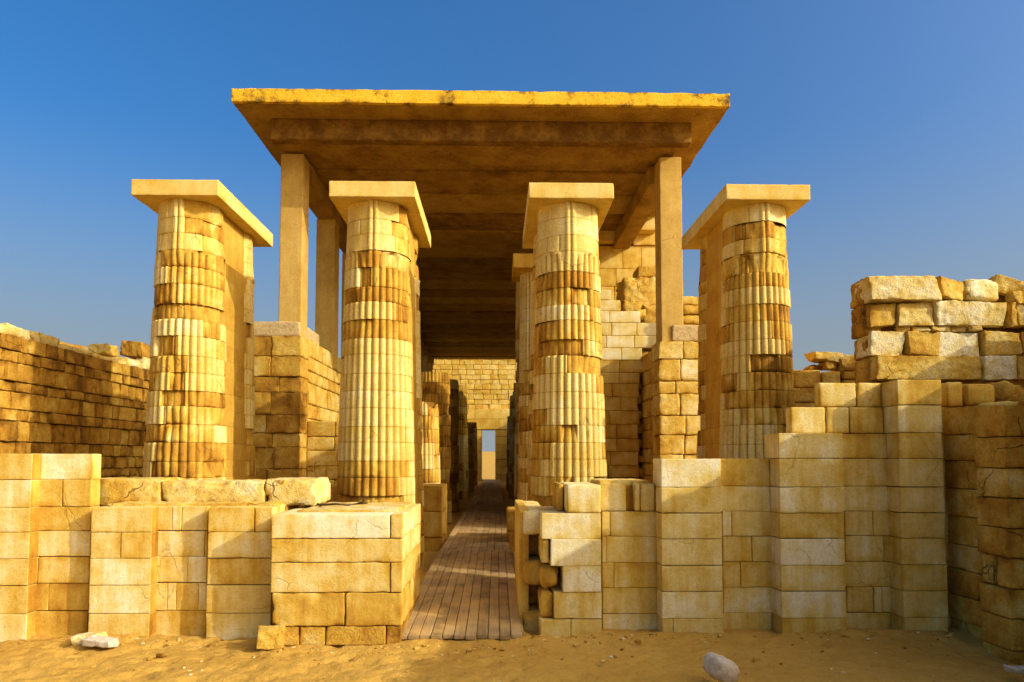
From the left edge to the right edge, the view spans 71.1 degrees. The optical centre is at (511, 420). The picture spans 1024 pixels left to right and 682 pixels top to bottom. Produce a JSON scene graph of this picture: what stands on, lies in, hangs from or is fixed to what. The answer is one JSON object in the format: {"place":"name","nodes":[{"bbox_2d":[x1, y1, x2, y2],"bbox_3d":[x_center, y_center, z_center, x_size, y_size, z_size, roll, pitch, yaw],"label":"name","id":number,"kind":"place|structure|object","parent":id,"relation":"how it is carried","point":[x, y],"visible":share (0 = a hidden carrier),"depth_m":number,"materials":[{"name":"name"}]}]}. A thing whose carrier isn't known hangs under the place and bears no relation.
{"place":"outdoors","nodes":[
{"label":"outdoors","id":0,"kind":"place"},
{"bbox_2d":[131,179,272,479],"bbox_3d":[-4.201,-0.438,9.840,1.071,5.005,2.183,0,-3,-1],"label":"column pair","id":1,"kind":"object","parent":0,"point":[200,407],"depth_m":9.02,"materials":[{"name":"stone"}]},
{"bbox_2d":[307,402,440,483],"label":"engaged column","id":2,"kind":"structure","parent":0,"point":[322,445],"depth_m":13.36,"materials":[{"name":"stone"}]},
{"bbox_2d":[329,181,430,565],"bbox_3d":[-1.767,-0.435,9.887,1.071,5.005,2.190,0,-3,-1],"label":"column pair","id":3,"kind":"object","parent":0,"point":[379,457],"depth_m":9.00,"materials":[{"name":"stone"}]},
{"bbox_2d":[12,632,958,681],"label":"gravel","id":4,"kind":"structure","parent":0,"point":[568,643],"depth_m":6.19,"materials":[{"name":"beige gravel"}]},
{"bbox_2d":[482,451,494,465],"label":"desert hill","id":5,"kind":"structure","parent":0,"point":[488,458],"depth_m":172.51,"materials":[{"name":"beige sand"}]},
{"bbox_2d":[0,466,1023,681],"bbox_3d":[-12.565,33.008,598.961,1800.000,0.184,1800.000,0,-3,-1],"label":"sand ground","id":6,"kind":"structure","parent":0,"point":[679,657],"depth_m":5.78,"materials":[{"name":"beige sand"}]},
{"bbox_2d":[0,324,149,506],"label":"courtyard wall","id":7,"kind":"structure","parent":6,"relation":"on","point":[57,396],"depth_m":10.82,"materials":[{"name":"stone"}]},
{"bbox_2d":[0,323,21,328],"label":"stone block","id":8,"kind":"structure","parent":7,"relation":"on","point":[9,325],"depth_m":9.59,"materials":[{"name":"stone"}]},
{"bbox_2d":[88,343,118,356],"bbox_3d":[-7.045,-1.221,12.329,0.384,0.214,0.490,0,-3,-1],"label":"stone block","id":9,"kind":"object","parent":7,"relation":"on","point":[106,349],"depth_m":12.17,"materials":[{"name":"stone"}]},
{"bbox_2d":[120,340,149,358],"bbox_3d":[-7.001,-1.304,13.487,0.491,0.345,0.610,0,-3,-1],"label":"boulder","id":10,"kind":"object","parent":7,"relation":"on","point":[132,349],"visible":0.68,"depth_m":13.22,"materials":[{"name":"stone"}]},
{"bbox_2d":[136,357,149,363],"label":"stone block","id":11,"kind":"structure","parent":7,"relation":"on","point":[144,360],"depth_m":13.24,"materials":[{"name":"stone"}]},
{"bbox_2d":[70,631,107,645],"bbox_3d":[-3.646,1.886,6.219,0.293,0.117,0.193,1,-3,-11],"label":"stone slab","id":12,"kind":"object","parent":6,"relation":"on","point":[75,640],"depth_m":6.15,"materials":[{"name":"stone"}]},
{"bbox_2d":[81,634,119,647],"bbox_3d":[-3.480,1.869,6.061,0.288,0.093,0.155,0,-3,5],"label":"stone slab","id":13,"kind":"object","parent":6,"relation":"on","point":[99,641],"depth_m":6.00,"materials":[{"name":"beige stone"}]},
{"bbox_2d":[156,653,164,657],"bbox_3d":[-2.846,1.900,5.802,0.065,0.035,0.047,0,-3,-1],"label":"pebble","id":14,"kind":"object","parent":6,"relation":"on","point":[160,655],"visible":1,"depth_m":5.79,"materials":[{"name":"stone"}]},
{"bbox_2d":[0,454,330,641],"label":"niched wall","id":15,"kind":"structure","parent":6,"relation":"on","point":[150,556],"depth_m":6.55,"materials":[{"name":"stone"}]},
{"bbox_2d":[256,625,285,649],"bbox_3d":[-2.042,1.834,6.072,0.233,0.185,0.195,1,-3,-17],"label":"stone block","id":16,"kind":"object","parent":6,"relation":"on","point":[270,637],"depth_m":6.00,"materials":[{"name":"stone"}]},
{"bbox_2d":[251,321,341,478],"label":"colonnade wall","id":17,"kind":"structure","parent":6,"relation":"on","point":[295,392],"depth_m":12.93,"materials":[{"name":"stone"}]},
{"bbox_2d":[231,88,729,371],"bbox_3d":[-0.797,-2.525,26.358,8.415,4.605,28.806,0,-3,-1],"label":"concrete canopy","id":18,"kind":"object","parent":17,"relation":"on","point":[472,164],"visible":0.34,"depth_m":13.32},
{"bbox_2d":[271,502,420,645],"bbox_3d":[-1.534,1.399,6.944,1.142,1.154,1.492,0,-3,-1],"label":"corner bastion","id":19,"kind":"object","parent":6,"relation":"on","point":[345,575],"visible":0.98,"depth_m":6.22,"materials":[{"name":"stone"}]},
{"bbox_2d":[299,496,367,505],"bbox_3d":[-1.731,0.776,6.941,0.657,0.102,0.210,0,-3,-1],"label":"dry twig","id":20,"kind":"object","parent":19,"relation":"on","point":[330,504],"visible":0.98,"depth_m":6.93,"materials":[{"name":"brown wood"}]},
{"bbox_2d":[299,483,446,551],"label":"wall","id":21,"kind":"structure","parent":6,"relation":"on","point":[435,516],"depth_m":11.81,"materials":[{"name":"stone"}]},
{"bbox_2d":[421,372,451,522],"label":"engaged column","id":22,"kind":"structure","parent":6,"relation":"on","point":[435,387],"depth_m":16.69,"materials":[{"name":"stone"}]},
{"bbox_2d":[448,379,459,511],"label":"engaged column","id":23,"kind":"structure","parent":6,"relation":"on","point":[454,480],"depth_m":20.31,"materials":[{"name":"stone"}]},
{"bbox_2d":[401,479,523,639],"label":"boardwalk","id":24,"kind":"structure","parent":6,"relation":"on","point":[444,608],"depth_m":8.37,"materials":[{"name":"brown wood"}]},
{"bbox_2d":[457,385,468,498],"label":"engaged column","id":25,"kind":"structure","parent":6,"relation":"on","point":[462,440],"depth_m":26.66,"materials":[{"name":"stone"}]},
{"bbox_2d":[468,427,473,491],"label":"engaged column","id":26,"kind":"structure","parent":6,"relation":"on","point":[470,464],"depth_m":32.66,"materials":[{"name":"stone"}]},
{"bbox_2d":[467,422,477,485],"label":"engaged column","id":27,"kind":"structure","parent":6,"relation":"on","point":[473,425],"depth_m":39.65,"materials":[{"name":"stone"}]},
{"bbox_2d":[433,359,516,481],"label":"end wall","id":28,"kind":"structure","parent":6,"relation":"on","point":[489,383],"depth_m":48.15,"materials":[{"name":"stone"}]},
{"bbox_2d":[506,416,510,489],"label":"engaged column","id":29,"kind":"structure","parent":6,"relation":"on","point":[508,435],"depth_m":33.80,"materials":[{"name":"stone"}]},
{"bbox_2d":[506,507,514,550],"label":"wall","id":30,"kind":"structure","parent":6,"relation":"on","point":[510,517],"depth_m":11.83,"materials":[{"name":"stone"}]},
{"bbox_2d":[508,395,514,498],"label":"engaged column","id":31,"kind":"structure","parent":6,"relation":"on","point":[511,445],"depth_m":26.80,"materials":[{"name":"stone"}]},
{"bbox_2d":[511,383,515,506],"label":"engaged column","id":32,"kind":"structure","parent":6,"relation":"on","point":[513,498],"depth_m":21.64,"materials":[{"name":"stone"}]},
{"bbox_2d":[512,253,655,500],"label":"engaged column","id":33,"kind":"structure","parent":6,"relation":"on","point":[628,340],"depth_m":14.68,"materials":[{"name":"stone"}]},
{"bbox_2d":[514,216,655,499],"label":"stone wall","id":34,"kind":"structure","parent":6,"relation":"on","point":[627,278],"depth_m":17.97,"materials":[{"name":"stone"}]},
{"bbox_2d":[635,639,641,643],"bbox_3d":[1.102,1.925,6.253,0.062,0.035,0.040,0,-3,-1],"label":"pebble","id":35,"kind":"object","parent":6,"relation":"on","point":[638,641],"visible":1,"depth_m":6.24,"materials":[{"name":"stone"}]},
{"bbox_2d":[635,296,699,482],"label":"colonnade wall","id":36,"kind":"structure","parent":6,"relation":"on","point":[668,406],"depth_m":13.09,"materials":[{"name":"stone"}]},
{"bbox_2d":[703,652,739,681],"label":"boulder","id":37,"kind":"object","parent":6,"relation":"on","point":[718,667],"visible":1,"depth_m":4.98,"materials":[{"name":"grey stone"}]},
{"bbox_2d":[515,380,994,636],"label":"niched wall","id":38,"kind":"structure","parent":6,"relation":"on","point":[802,528],"depth_m":6.69,"materials":[{"name":"stone"}]},
{"bbox_2d":[979,401,1018,404],"bbox_3d":[4.601,-0.038,6.936,0.366,0.279,0.502,0,-3,-1],"label":"boulder","id":39,"kind":"object","parent":38,"relation":"on","point":[1004,403],"visible":0.13,"depth_m":6.74,"materials":[{"name":"stone"}]},
{"bbox_2d":[793,370,854,458],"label":"wall","id":40,"kind":"structure","parent":6,"relation":"on","point":[805,381],"depth_m":9.73,"materials":[{"name":"stone"}]},
{"bbox_2d":[803,364,822,369],"bbox_3d":[4.168,-0.732,9.935,0.241,0.079,0.248,0,-3,-1],"label":"stone chip","id":41,"kind":"object","parent":40,"relation":"on","point":[813,367],"visible":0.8,"depth_m":9.84,"materials":[{"name":"stone"}]},
{"bbox_2d":[818,361,836,370],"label":"stone block","id":42,"kind":"structure","parent":40,"relation":"on","point":[829,365],"depth_m":9.79,"materials":[{"name":"stone"}]},
{"bbox_2d":[804,351,842,362],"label":"stone block","id":43,"kind":"structure","parent":42,"relation":"on","point":[817,357],"depth_m":9.76,"materials":[{"name":"stone"}]},
{"bbox_2d":[831,355,857,371],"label":"stone block","id":44,"kind":"structure","parent":40,"relation":"on","point":[847,363],"depth_m":9.75,"materials":[{"name":"stone"}]},
{"bbox_2d":[850,275,1023,458],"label":"ruined wall","id":45,"kind":"structure","parent":6,"relation":"on","point":[910,328],"depth_m":8.02,"materials":[{"name":"stone"}]},
{"bbox_2d":[936,276,964,300],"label":"stone block","id":46,"kind":"structure","parent":45,"relation":"on","point":[950,289],"depth_m":8.03,"materials":[{"name":"stone"}]},
{"bbox_2d":[962,279,997,301],"bbox_3d":[5.276,-1.451,8.229,0.426,0.294,0.393,0,-3,-1],"label":"boulder","id":47,"kind":"object","parent":45,"relation":"on","point":[980,290],"visible":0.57,"depth_m":8.06,"materials":[{"name":"stone"}]},
{"bbox_2d":[989,274,1023,295],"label":"stone slab","id":48,"kind":"structure","parent":45,"relation":"on","point":[1006,285],"depth_m":8.12,"materials":[{"name":"stone"}]},
{"bbox_2d":[1005,291,1023,304],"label":"stone block","id":49,"kind":"structure","parent":45,"relation":"on","point":[1017,297],"depth_m":8.05,"materials":[{"name":"stone"}]},
{"bbox_2d":[942,405,1023,663],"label":"return wall","id":50,"kind":"structure","parent":6,"relation":"on","point":[984,455],"depth_m":6.17,"materials":[{"name":"stone"}]},
{"bbox_2d":[1003,664,1023,673],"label":"stone slab","id":51,"kind":"object","parent":6,"relation":"on","point":[1014,669],"depth_m":5.22,"materials":[{"name":"grey stone"}]},
{"bbox_2d":[0,0,1023,451],"label":"sky","id":52,"kind":"structure","parent":0,"point":[902,120],"materials":[{"name":"blue"}]},
{"bbox_2d":[523,183,613,505],"bbox_3d":[0.723,-0.433,9.939,1.072,5.005,2.190,0,-3,-1],"label":"column pair","id":53,"kind":"object","parent":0,"point":[563,222],"depth_m":9.05,"materials":[{"name":"stone"}]},
{"bbox_2d":[682,184,809,458],"bbox_3d":[3.207,-0.430,9.995,1.072,5.005,2.183,0,-3,-1],"label":"column pair","id":54,"kind":"object","parent":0,"point":[735,234],"depth_m":9.17,"materials":[{"name":"stone"}]},
{"bbox_2d":[987,380,1023,404],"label":"boulder","id":55,"kind":"object","parent":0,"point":[1004,390],"visible":0.29,"depth_m":7.35,"materials":[{"name":"stone"}]}
]}

